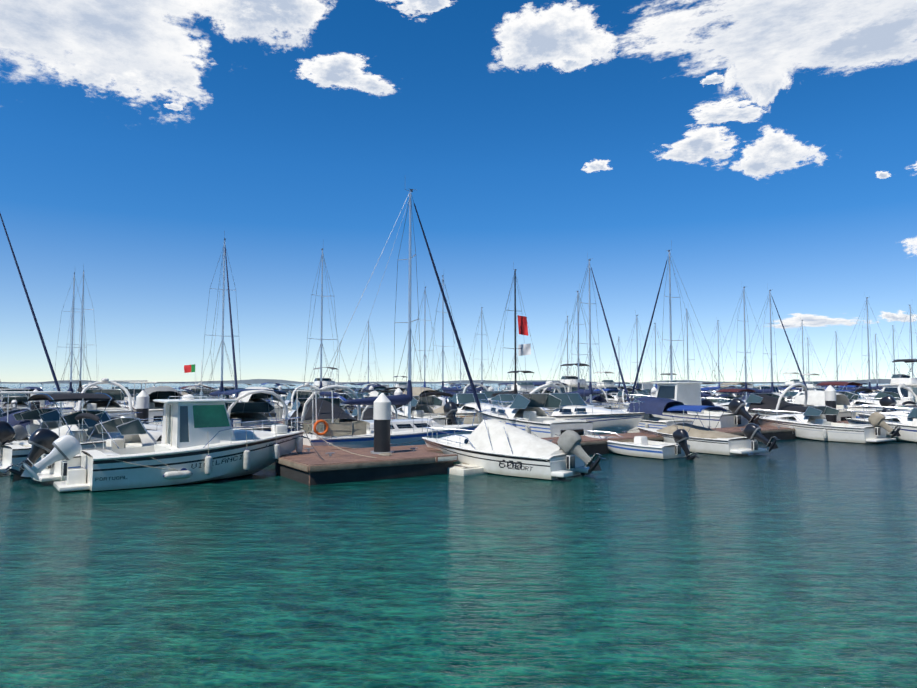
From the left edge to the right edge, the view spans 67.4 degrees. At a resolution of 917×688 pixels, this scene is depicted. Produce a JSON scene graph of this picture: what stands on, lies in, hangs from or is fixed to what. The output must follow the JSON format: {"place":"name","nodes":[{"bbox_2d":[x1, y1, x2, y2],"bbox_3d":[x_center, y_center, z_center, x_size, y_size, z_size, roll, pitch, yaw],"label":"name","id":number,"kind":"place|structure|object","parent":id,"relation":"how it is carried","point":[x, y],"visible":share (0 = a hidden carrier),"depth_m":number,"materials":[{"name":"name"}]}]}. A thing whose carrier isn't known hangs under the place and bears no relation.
{"place":"outdoors","nodes":[
{"label":"outdoors","id":0,"kind":"place"},
{"bbox_2d":[37,13,216,120],"bbox_3d":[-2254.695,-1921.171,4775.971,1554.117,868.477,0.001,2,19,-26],"label":"cloud","id":1,"kind":"structure","parent":0,"point":[148,84],"depth_m":4847.47,"materials":[{"name":"white"}]},
{"bbox_2d":[0,0,290,79],"bbox_3d":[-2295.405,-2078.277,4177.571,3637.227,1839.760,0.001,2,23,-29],"label":"cloud","id":2,"kind":"structure","parent":0,"point":[113,35],"depth_m":4280.44,"materials":[{"name":"white"}]},
{"bbox_2d":[195,0,334,50],"bbox_3d":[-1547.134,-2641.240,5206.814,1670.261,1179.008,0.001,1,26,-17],"label":"cloud","id":3,"kind":"structure","parent":0,"point":[264,20],"depth_m":5302.05,"materials":[{"name":"white"}]},
{"bbox_2d":[297,52,394,95],"bbox_3d":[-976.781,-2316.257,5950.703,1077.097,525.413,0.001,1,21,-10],"label":"cloud","id":4,"kind":"structure","parent":0,"point":[341,69],"depth_m":5933.12,"materials":[{"name":"white"}]},
{"bbox_2d":[378,0,452,21],"bbox_3d":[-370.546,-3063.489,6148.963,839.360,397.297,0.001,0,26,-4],"label":"cloud","id":5,"kind":"structure","parent":0,"point":[407,7],"depth_m":6168.54,"materials":[{"name":"white"}]},
{"bbox_2d":[0,379,890,383],"bbox_3d":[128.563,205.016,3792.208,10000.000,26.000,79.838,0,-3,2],"label":"hills","id":6,"kind":"structure","parent":0,"point":[273,381],"depth_m":3794.59,"materials":[{"name":"grey"}]},
{"bbox_2d":[0,384,916,687],"bbox_3d":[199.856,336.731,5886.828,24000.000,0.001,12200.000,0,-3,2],"label":"sea water","id":7,"kind":"structure","parent":0,"point":[790,564],"depth_m":11.06,"materials":[{"name":"liquid"}]},
{"bbox_2d":[0,389,29,408],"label":"boat","id":8,"kind":"object","parent":7,"relation":"on","point":[15,401],"visible":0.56,"depth_m":64.47,"materials":[{"name":"grey"}]},
{"bbox_2d":[0,408,64,428],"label":"boat","id":9,"kind":"object","parent":7,"relation":"on","point":[14,417],"visible":0.15,"depth_m":33.06,"materials":[{"name":"blue"}]},
{"bbox_2d":[0,213,68,414],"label":"sailboat","id":10,"kind":"object","parent":7,"relation":"on","point":[43,344],"visible":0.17,"depth_m":41.02,"materials":[{"name":"blue"}]},
{"bbox_2d":[30,389,39,409],"bbox_3d":[-31.235,5.418,50.699,0.840,4.200,0.840,0,-3,2],"label":"piling","id":11,"kind":"object","parent":7,"relation":"in","point":[33,406],"visible":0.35,"depth_m":50.52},
{"bbox_2d":[49,272,86,413],"bbox_3d":[-34.573,0.064,61.479,3.165,14.109,9.474,2,-4,-33],"label":"sailboat","id":12,"kind":"object","parent":7,"relation":"on","point":[69,406],"visible":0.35,"depth_m":61.05,"materials":[{"name":"white"}]},
{"bbox_2d":[0,391,142,435],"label":"boat","id":13,"kind":"object","parent":7,"relation":"on","point":[50,416],"visible":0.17,"depth_m":31.54,"materials":[{"name":"white"}]},
{"bbox_2d":[63,265,96,402],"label":"sailboat","id":14,"kind":"object","parent":7,"relation":"on","point":[79,389],"visible":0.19,"depth_m":67.12,"materials":[{"name":"black"}]},
{"bbox_2d":[0,393,162,475],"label":"boat","id":15,"kind":"object","parent":7,"relation":"on","point":[15,452],"visible":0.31,"depth_m":25.14,"materials":[{"name":"white"}]},
{"bbox_2d":[4,413,161,482],"bbox_3d":[-11.451,3.592,23.601,2.508,2.518,7.172,-3,-4,41],"label":"boat","id":16,"kind":"object","parent":7,"relation":"on","point":[135,432],"visible":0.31,"depth_m":22.43,"materials":[{"name":"white"}]},
{"bbox_2d":[7,421,158,442],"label":"boat","id":17,"kind":"object","parent":7,"relation":"on","point":[21,432],"visible":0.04,"depth_m":28.21,"materials":[{"name":"white"}]},
{"bbox_2d":[70,364,134,418],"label":"boat","id":18,"kind":"object","parent":7,"relation":"on","point":[113,408],"visible":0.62,"depth_m":48.03,"materials":[{"name":"white"}]},
{"bbox_2d":[110,380,147,402],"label":"boat","id":19,"kind":"object","parent":7,"relation":"on","point":[133,392],"visible":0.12,"depth_m":63.29,"materials":[{"name":"white"}]},
{"bbox_2d":[136,390,149,423],"bbox_3d":[-16.666,4.572,36.221,0.840,4.250,0.840,0,-3,2],"label":"piling","id":20,"kind":"object","parent":7,"relation":"in","point":[142,401],"visible":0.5,"depth_m":36.06,"materials":[{"name":"plastic"}]},
{"bbox_2d":[119,382,185,408],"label":"boat","id":21,"kind":"object","parent":7,"relation":"on","point":[125,404],"visible":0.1,"depth_m":57.24,"materials":[{"name":"white"}]},
{"bbox_2d":[132,387,181,424],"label":"boat","id":22,"kind":"object","parent":7,"relation":"on","point":[156,409],"visible":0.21,"depth_m":49.89,"materials":[{"name":"white"}]},
{"bbox_2d":[17,364,304,491],"bbox_3d":[-8.990,2.624,22.168,8.793,4.250,2.824,2,-4,-36],"label":"motorboat","id":23,"kind":"object","parent":7,"relation":"on","point":[202,440],"visible":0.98,"depth_m":21.50,"materials":[{"name":"white"}]},
{"bbox_2d":[113,429,638,469],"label":"mooring lines","id":24,"kind":"object","parent":23,"relation":"on","point":[384,454],"visible":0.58,"depth_m":23.71,"materials":[{"name":"white fabric"}]},
{"bbox_2d":[180,385,213,398],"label":"boat","id":25,"kind":"object","parent":7,"relation":"on","point":[208,396],"visible":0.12,"depth_m":54.93,"materials":[{"name":"blue"}]},
{"bbox_2d":[195,231,240,401],"bbox_3d":[-16.519,-0.803,47.891,3.212,14.302,9.616,2,-4,-33],"label":"sailboat","id":26,"kind":"object","parent":7,"relation":"on","point":[222,352],"visible":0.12,"depth_m":47.42,"materials":[{"name":"grey"}]},
{"bbox_2d":[217,389,299,431],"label":"boat","id":27,"kind":"object","parent":7,"relation":"on","point":[244,412],"visible":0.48,"depth_m":35.73,"materials":[{"name":"white plastic"}]},
{"bbox_2d":[233,387,283,421],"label":"boat","id":28,"kind":"object","parent":7,"relation":"on","point":[258,397],"visible":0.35,"depth_m":53.97,"materials":[{"name":"white"}]},
{"bbox_2d":[277,377,325,410],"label":"boat","id":29,"kind":"object","parent":7,"relation":"on","point":[291,396],"visible":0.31,"depth_m":56.70,"materials":[{"name":"white"}]},
{"bbox_2d":[271,443,353,465],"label":"pontoon spine","id":30,"kind":"object","parent":7,"relation":"on","point":[327,447],"visible":0.04,"depth_m":26.76},
{"bbox_2d":[280,385,360,433],"bbox_3d":[-7.933,3.999,38.146,3.884,3.498,10.128,2,-4,-30],"label":"boat","id":31,"kind":"object","parent":7,"relation":"on","point":[325,412],"visible":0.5,"depth_m":36.36,"materials":[{"name":"white"}]},
{"bbox_2d":[310,367,337,394],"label":"boat","id":32,"kind":"object","parent":7,"relation":"on","point":[325,381],"visible":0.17,"depth_m":78.18,"materials":[{"name":"white"}]},
{"bbox_2d":[302,248,363,415],"bbox_3d":[-9.792,-0.615,49.969,3.178,14.162,9.513,2,-4,-33],"label":"sailboat","id":33,"kind":"object","parent":7,"relation":"on","point":[328,394],"visible":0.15,"depth_m":50.16,"materials":[{"name":"grey"}]},
{"bbox_2d":[322,394,356,413],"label":"boat","id":34,"kind":"object","parent":7,"relation":"on","point":[345,397],"visible":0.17,"depth_m":59.46,"materials":[{"name":"blue"}]},
{"bbox_2d":[275,448,457,485],"bbox_3d":[-3.166,4.332,23.771,5.445,1.020,3.255,2,-4,-33],"label":"floating dock","id":35,"kind":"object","parent":7,"relation":"on","point":[317,469],"depth_m":22.64,"materials":[{"name":"wood"}]},
{"bbox_2d":[344,405,396,419],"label":"boat","id":36,"kind":"object","parent":7,"relation":"on","point":[366,413],"visible":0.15,"depth_m":40.22,"materials":[{"name":"white"}]},
{"bbox_2d":[357,321,384,393],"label":"sailboat","id":37,"kind":"object","parent":7,"relation":"on","point":[368,357],"visible":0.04,"depth_m":105.50,"materials":[{"name":"grey"}]},
{"bbox_2d":[356,390,390,407],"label":"boat","id":38,"kind":"object","parent":7,"relation":"on","point":[369,391],"visible":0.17,"depth_m":62.20,"materials":[{"name":"black"}]},
{"bbox_2d":[370,393,393,453],"bbox_3d":[-2.753,3.908,24.761,0.840,4.280,0.840,0,-3,2],"label":"piling","id":39,"kind":"object","parent":7,"relation":"in","point":[382,412],"visible":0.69,"depth_m":24.56,"materials":[{"name":"metal"}]},
{"bbox_2d":[292,189,485,447],"bbox_3d":[-2.579,-1.214,31.323,9.419,13.247,3.147,2,-4,-33],"label":"sailboat","id":40,"kind":"object","parent":7,"relation":"on","point":[354,434],"visible":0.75,"depth_m":30.11,"materials":[{"name":"white"}]},
{"bbox_2d":[388,387,440,408],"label":"boat","id":41,"kind":"object","parent":7,"relation":"on","point":[418,391],"visible":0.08,"depth_m":61.85,"materials":[{"name":"white"}]},
{"bbox_2d":[401,286,445,396],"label":"sailboat","id":42,"kind":"object","parent":7,"relation":"on","point":[425,357],"visible":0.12,"depth_m":78.16,"materials":[{"name":"grey"}]},
{"bbox_2d":[391,392,463,424],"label":"boat","id":43,"kind":"object","parent":7,"relation":"on","point":[450,408],"visible":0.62,"depth_m":41.99,"materials":[{"name":"white"}]},
{"bbox_2d":[423,275,476,400],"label":"sailboat","id":44,"kind":"object","parent":7,"relation":"on","point":[446,389],"visible":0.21,"depth_m":71.92,"materials":[{"name":"black"}]},
{"bbox_2d":[448,463,486,475],"bbox_3d":[0.740,4.438,24.498,2.600,0.352,1.250,3,-4,-41],"label":"float","id":45,"kind":"object","parent":7,"relation":"on","point":[463,469],"visible":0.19,"depth_m":23.57,"materials":[{"name":"plastic"}]},
{"bbox_2d":[433,393,512,423],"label":"boat","id":46,"kind":"object","parent":7,"relation":"on","point":[465,403],"visible":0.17,"depth_m":44.16,"materials":[{"name":"white plastic"}]},
{"bbox_2d":[464,307,499,392],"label":"sailboat","id":47,"kind":"object","parent":7,"relation":"on","point":[481,368],"visible":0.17,"depth_m":83.87,"materials":[{"name":"grey"}]},
{"bbox_2d":[463,383,503,400],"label":"boat","id":48,"kind":"object","parent":7,"relation":"on","point":[488,393],"visible":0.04,"depth_m":61.53,"materials":[{"name":"white"}]},
{"bbox_2d":[480,262,543,406],"bbox_3d":[4.080,0.156,52.108,2.864,12.865,8.560,2,-4,-33],"label":"sailboat","id":49,"kind":"object","parent":7,"relation":"on","point":[515,358],"visible":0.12,"depth_m":51.87,"materials":[{"name":"black"}]},
{"bbox_2d":[516,309,530,363],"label":"flags","id":50,"kind":"object","parent":49,"relation":"attached to","point":[523,330],"visible":1,"depth_m":52.37,"materials":[{"name":"red"}]},
{"bbox_2d":[422,418,605,480],"bbox_3d":[1.623,3.771,24.620,8.089,2.177,2.416,-3,-4,41],"label":"sport boat","id":51,"kind":"object","parent":7,"relation":"on","point":[493,446],"visible":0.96,"depth_m":23.27,"materials":[{"name":"white"}]},
{"bbox_2d":[491,394,554,414],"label":"boat","id":52,"kind":"object","parent":7,"relation":"on","point":[505,397],"visible":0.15,"depth_m":46.67,"materials":[{"name":"white"}]},
{"bbox_2d":[503,371,553,409],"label":"boat","id":53,"kind":"object","parent":7,"relation":"on","point":[529,389],"visible":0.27,"depth_m":63.65,"materials":[{"name":"white"}]},
{"bbox_2d":[474,393,592,437],"bbox_3d":[3.567,4.230,37.669,3.442,3.058,9.695,2,-4,-32],"label":"boat","id":54,"kind":"object","parent":7,"relation":"on","point":[522,411],"visible":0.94,"depth_m":36.28,"materials":[{"name":"white"}]},
{"bbox_2d":[533,382,566,393],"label":"boat","id":55,"kind":"object","parent":7,"relation":"on","point":[545,390],"visible":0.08,"depth_m":68.87,"materials":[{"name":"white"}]},
{"bbox_2d":[275,419,848,470],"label":"pontoon","id":56,"kind":"object","parent":7,"relation":"on","point":[591,446],"visible":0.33,"depth_m":31.27,"materials":[{"name":"wood"}]},
{"bbox_2d":[547,316,584,390],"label":"sailboat","id":57,"kind":"object","parent":7,"relation":"on","point":[567,351],"visible":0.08,"depth_m":99.35,"materials":[{"name":"grey"}]},
{"bbox_2d":[553,363,606,406],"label":"boat","id":58,"kind":"object","parent":7,"relation":"on","point":[574,386],"visible":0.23,"depth_m":71.02,"materials":[{"name":"white"}]},
{"bbox_2d":[530,372,644,434],"bbox_3d":[6.842,3.575,40.158,3.611,4.635,10.196,2,-4,-35],"label":"boat","id":59,"kind":"object","parent":7,"relation":"on","point":[606,420],"visible":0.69,"depth_m":37.79,"materials":[{"name":"white"}]},
{"bbox_2d":[547,258,629,408],"bbox_3d":[9.660,-0.223,51.959,3.043,13.605,9.104,2,-4,-33],"label":"sailboat","id":60,"kind":"object","parent":7,"relation":"on","point":[589,392],"visible":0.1,"depth_m":51.47,"materials":[{"name":"white"}]},
{"bbox_2d":[555,291,622,409],"bbox_3d":[11.643,0.787,65.224,2.918,13.088,8.724,2,-4,-33],"label":"sailboat","id":61,"kind":"object","parent":7,"relation":"on","point":[598,399],"visible":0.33,"depth_m":64.97,"materials":[{"name":"grey"}]},
{"bbox_2d":[595,372,618,394],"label":"boat","id":62,"kind":"object","parent":7,"relation":"on","point":[610,385],"visible":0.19,"depth_m":97.05,"materials":[{"name":"blue"}]},
{"bbox_2d":[593,389,624,402],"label":"boat","id":63,"kind":"object","parent":7,"relation":"on","point":[610,397],"visible":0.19,"depth_m":77.88,"materials":[{"name":"blue"}]},
{"bbox_2d":[605,388,641,402],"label":"boat","id":64,"kind":"object","parent":7,"relation":"on","point":[614,399],"visible":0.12,"depth_m":80.12,"materials":[{"name":"white"}]},
{"bbox_2d":[615,387,650,408],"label":"boat","id":65,"kind":"object","parent":7,"relation":"on","point":[638,395],"visible":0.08,"depth_m":72.40,"materials":[{"name":"white"}]},
{"bbox_2d":[609,310,657,398],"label":"sailboat","id":66,"kind":"object","parent":7,"relation":"on","point":[637,362],"visible":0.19,"depth_m":87.18,"materials":[{"name":"grey"}]},
{"bbox_2d":[585,429,698,459],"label":"open boat","id":67,"kind":"object","parent":7,"relation":"on","point":[642,446],"visible":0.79,"depth_m":28.79,"materials":[{"name":"white"}]},
{"bbox_2d":[591,397,692,432],"bbox_3d":[10.682,4.528,41.456,2.848,2.742,8.012,2,-4,-34],"label":"boat","id":68,"kind":"object","parent":7,"relation":"on","point":[649,406],"visible":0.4,"depth_m":39.58,"materials":[{"name":"white"}]},
{"bbox_2d":[633,382,652,389],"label":"boat","id":69,"kind":"object","parent":7,"relation":"on","point":[646,385],"visible":0.08,"depth_m":109.68,"materials":[{"name":"white"}]},
{"bbox_2d":[638,323,679,388],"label":"sailboat","id":70,"kind":"object","parent":7,"relation":"on","point":[655,329],"visible":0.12,"depth_m":104.02,"materials":[{"name":"grey"}]},
{"bbox_2d":[630,241,732,411],"bbox_3d":[15.492,-0.527,49.111,3.112,13.890,9.313,2,-4,-33],"label":"sailboat","id":71,"kind":"object","parent":7,"relation":"on","point":[705,402],"visible":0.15,"depth_m":49.51,"materials":[{"name":"blue"}]},
{"bbox_2d":[624,382,762,427],"bbox_3d":[14.442,4.255,43.713,3.311,3.633,10.527,2,-4,-34],"label":"boat","id":72,"kind":"object","parent":7,"relation":"on","point":[686,393],"visible":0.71,"depth_m":42.48,"materials":[{"name":"white"}]},
{"bbox_2d":[667,309,719,394],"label":"sailboat","id":73,"kind":"object","parent":7,"relation":"on","point":[688,366],"visible":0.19,"depth_m":86.85,"materials":[{"name":"grey"}]},
{"bbox_2d":[638,405,779,455],"bbox_3d":[11.275,4.053,31.868,2.295,2.395,7.630,2,-4,-34],"label":"motorboat","id":74,"kind":"object","parent":7,"relation":"on","point":[703,439],"visible":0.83,"depth_m":30.51,"materials":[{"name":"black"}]},
{"bbox_2d":[697,317,739,393],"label":"sailboat","id":75,"kind":"object","parent":7,"relation":"on","point":[717,388],"visible":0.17,"depth_m":98.51,"materials":[{"name":"grey"}]},
{"bbox_2d":[702,382,750,398],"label":"boat","id":76,"kind":"object","parent":7,"relation":"on","point":[726,383],"visible":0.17,"depth_m":88.64,"materials":[{"name":"white"}]},
{"bbox_2d":[713,389,755,403],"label":"boat","id":77,"kind":"object","parent":7,"relation":"on","point":[726,399],"visible":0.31,"depth_m":58.52,"materials":[{"name":"black"}]},
{"bbox_2d":[704,286,784,400],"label":"sailboat","id":78,"kind":"object","parent":7,"relation":"on","point":[745,352],"visible":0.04,"depth_m":67.06,"materials":[{"name":"grey"}]},
{"bbox_2d":[701,383,825,417],"bbox_3d":[21.436,4.595,49.450,4.017,3.617,10.472,2,-4,-32],"label":"boat","id":79,"kind":"object","parent":7,"relation":"on","point":[763,402],"visible":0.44,"depth_m":47.58,"materials":[{"name":"white"}]},
{"bbox_2d":[732,289,807,399],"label":"sailboat","id":80,"kind":"object","parent":7,"relation":"on","point":[763,390],"visible":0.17,"depth_m":66.84,"materials":[{"name":"grey"}]},
{"bbox_2d":[759,385,782,394],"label":"boat","id":81,"kind":"object","parent":7,"relation":"on","point":[776,388],"visible":0.06,"depth_m":95.14,"materials":[{"name":"blue"}]},
{"bbox_2d":[779,372,799,385],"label":"boat","id":82,"kind":"object","parent":7,"relation":"on","point":[790,382],"visible":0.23,"depth_m":123.37,"materials":[{"name":"white"}]},
{"bbox_2d":[748,390,855,420],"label":"boat","id":83,"kind":"object","parent":7,"relation":"on","point":[816,397],"visible":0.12,"depth_m":49.42,"materials":[{"name":"white"}]},
{"bbox_2d":[779,317,827,392],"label":"sailboat","id":84,"kind":"object","parent":7,"relation":"on","point":[802,324],"visible":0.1,"depth_m":98.20,"materials":[{"name":"grey"}]},
{"bbox_2d":[802,373,824,391],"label":"boat","id":85,"kind":"object","parent":7,"relation":"on","point":[811,386],"visible":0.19,"depth_m":90.09,"materials":[{"name":"white"}]},
{"bbox_2d":[752,406,903,443],"bbox_3d":[20.238,4.585,38.524,2.974,2.186,8.543,2,-4,-34],"label":"motorboat","id":86,"kind":"object","parent":7,"relation":"on","point":[811,423],"visible":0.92,"depth_m":37.25,"materials":[{"name":"white"}]},
{"bbox_2d":[824,385,836,422],"bbox_3d":[22.966,4.796,42.376,0.840,4.500,0.840,0,-3,2],"label":"piling","id":87,"kind":"object","parent":7,"relation":"in","point":[830,395],"visible":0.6,"depth_m":42.19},
{"bbox_2d":[824,333,860,389],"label":"sailboat","id":88,"kind":"object","parent":7,"relation":"on","point":[836,364],"visible":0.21,"depth_m":109.72,"materials":[{"name":"blue"}]},
{"bbox_2d":[814,388,896,418],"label":"boat","id":89,"kind":"object","parent":7,"relation":"on","point":[887,401],"visible":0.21,"depth_m":50.76,"materials":[{"name":"white"}]},
{"bbox_2d":[831,292,898,396],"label":"sailboat","id":90,"kind":"object","parent":7,"relation":"on","point":[869,383],"visible":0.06,"depth_m":76.42,"materials":[{"name":"grey"}]},
{"bbox_2d":[816,382,915,410],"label":"boat","id":91,"kind":"object","parent":7,"relation":"on","point":[860,400],"visible":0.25,"depth_m":54.75,"materials":[{"name":"white"}]},
{"bbox_2d":[852,334,891,393],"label":"sailboat","id":92,"kind":"object","parent":7,"relation":"on","point":[876,388],"visible":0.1,"depth_m":109.59,"materials":[{"name":"black"}]},
{"bbox_2d":[845,407,916,442],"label":"boat","id":93,"kind":"object","parent":7,"relation":"on","point":[907,424],"visible":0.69,"depth_m":36.57,"materials":[{"name":"white"}]},
{"bbox_2d":[858,405,911,418],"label":"boat","id":94,"kind":"object","parent":7,"relation":"on","point":[907,412],"visible":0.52,"depth_m":39.94,"materials":[{"name":"white"}]},
{"bbox_2d":[861,359,916,406],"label":"boat","id":95,"kind":"object","parent":7,"relation":"on","point":[907,381],"visible":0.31,"depth_m":59.51,"materials":[{"name":"white"}]},
{"bbox_2d":[871,375,916,402],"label":"boat","id":96,"kind":"object","parent":7,"relation":"on","point":[896,396],"visible":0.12,"depth_m":57.02,"materials":[{"name":"white"}]},
{"bbox_2d":[882,305,916,385],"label":"sailboat","id":97,"kind":"object","parent":7,"relation":"on","point":[910,329],"visible":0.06,"depth_m":82.13,"materials":[{"name":"grey"}]},
{"bbox_2d":[0,0,916,381],"label":"sky","id":98,"kind":"structure","parent":0,"point":[290,168],"materials":[{"name":"blue"}]},
{"bbox_2d":[489,0,616,69],"bbox_3d":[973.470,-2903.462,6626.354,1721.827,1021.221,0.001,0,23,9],"label":"cloud","id":99,"kind":"structure","parent":0,"point":[529,37],"depth_m":6614.57,"materials":[{"name":"white"}]},
{"bbox_2d":[541,17,620,73],"bbox_3d":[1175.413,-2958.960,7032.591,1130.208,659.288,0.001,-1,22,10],"label":"cloud","id":100,"kind":"structure","parent":0,"point":[569,66],"depth_m":7070.09,"materials":[{"name":"white"}]},
{"bbox_2d":[581,159,611,172],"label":"cloud","id":101,"kind":"structure","parent":0,"point":[596,165],"depth_m":10128.78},
{"bbox_2d":[657,120,755,167],"bbox_3d":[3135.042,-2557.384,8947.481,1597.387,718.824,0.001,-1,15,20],"label":"cloud","id":102,"kind":"structure","parent":0,"point":[699,144],"depth_m":8922.63,"materials":[{"name":"white"}]},
{"bbox_2d":[700,73,723,84],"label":"cloud","id":103,"kind":"structure","parent":0,"point":[714,78],"depth_m":11254.59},
{"bbox_2d":[686,96,766,127],"bbox_3d":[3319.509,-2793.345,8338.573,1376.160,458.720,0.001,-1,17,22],"label":"cloud","id":104,"kind":"structure","parent":0,"point":[722,111],"depth_m":8349.33,"materials":[{"name":"white"}]},
{"bbox_2d":[720,65,791,110],"bbox_3d":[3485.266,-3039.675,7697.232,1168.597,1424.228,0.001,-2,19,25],"label":"cloud","id":105,"kind":"structure","parent":0,"point":[767,95],"depth_m":7798.85,"materials":[{"name":"white"}]},
{"bbox_2d":[616,0,916,91],"bbox_3d":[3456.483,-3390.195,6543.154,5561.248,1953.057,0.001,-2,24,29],"label":"cloud","id":106,"kind":"structure","parent":0,"point":[768,40],"depth_m":6950.32,"materials":[{"name":"white"}]},
{"bbox_2d":[729,125,826,178],"bbox_3d":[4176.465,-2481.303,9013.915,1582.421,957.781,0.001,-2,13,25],"label":"cloud","id":107,"kind":"structure","parent":0,"point":[770,152],"depth_m":9016.99,"materials":[{"name":"white"}]},
{"bbox_2d":[699,0,916,102],"bbox_3d":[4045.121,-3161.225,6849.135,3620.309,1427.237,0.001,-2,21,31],"label":"cloud","id":108,"kind":"structure","parent":0,"point":[886,41],"depth_m":6880.34,"materials":[{"name":"white"}]},
{"bbox_2d":[766,313,872,328],"bbox_3d":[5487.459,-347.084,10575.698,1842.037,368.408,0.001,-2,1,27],"label":"cloud","id":109,"kind":"structure","parent":0,"point":[809,320],"depth_m":10604.31,"materials":[{"name":"white"}]},
{"bbox_2d":[876,310,916,322],"bbox_3d":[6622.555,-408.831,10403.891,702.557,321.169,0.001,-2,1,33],"label":"cloud","id":110,"kind":"structure","parent":0,"point":[899,316],"depth_m":10388.96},
{"bbox_2d":[902,237,916,253],"bbox_3d":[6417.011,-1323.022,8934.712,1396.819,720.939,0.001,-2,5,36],"label":"cloud","id":111,"kind":"structure","parent":0,"point":[911,241],"depth_m":9193.28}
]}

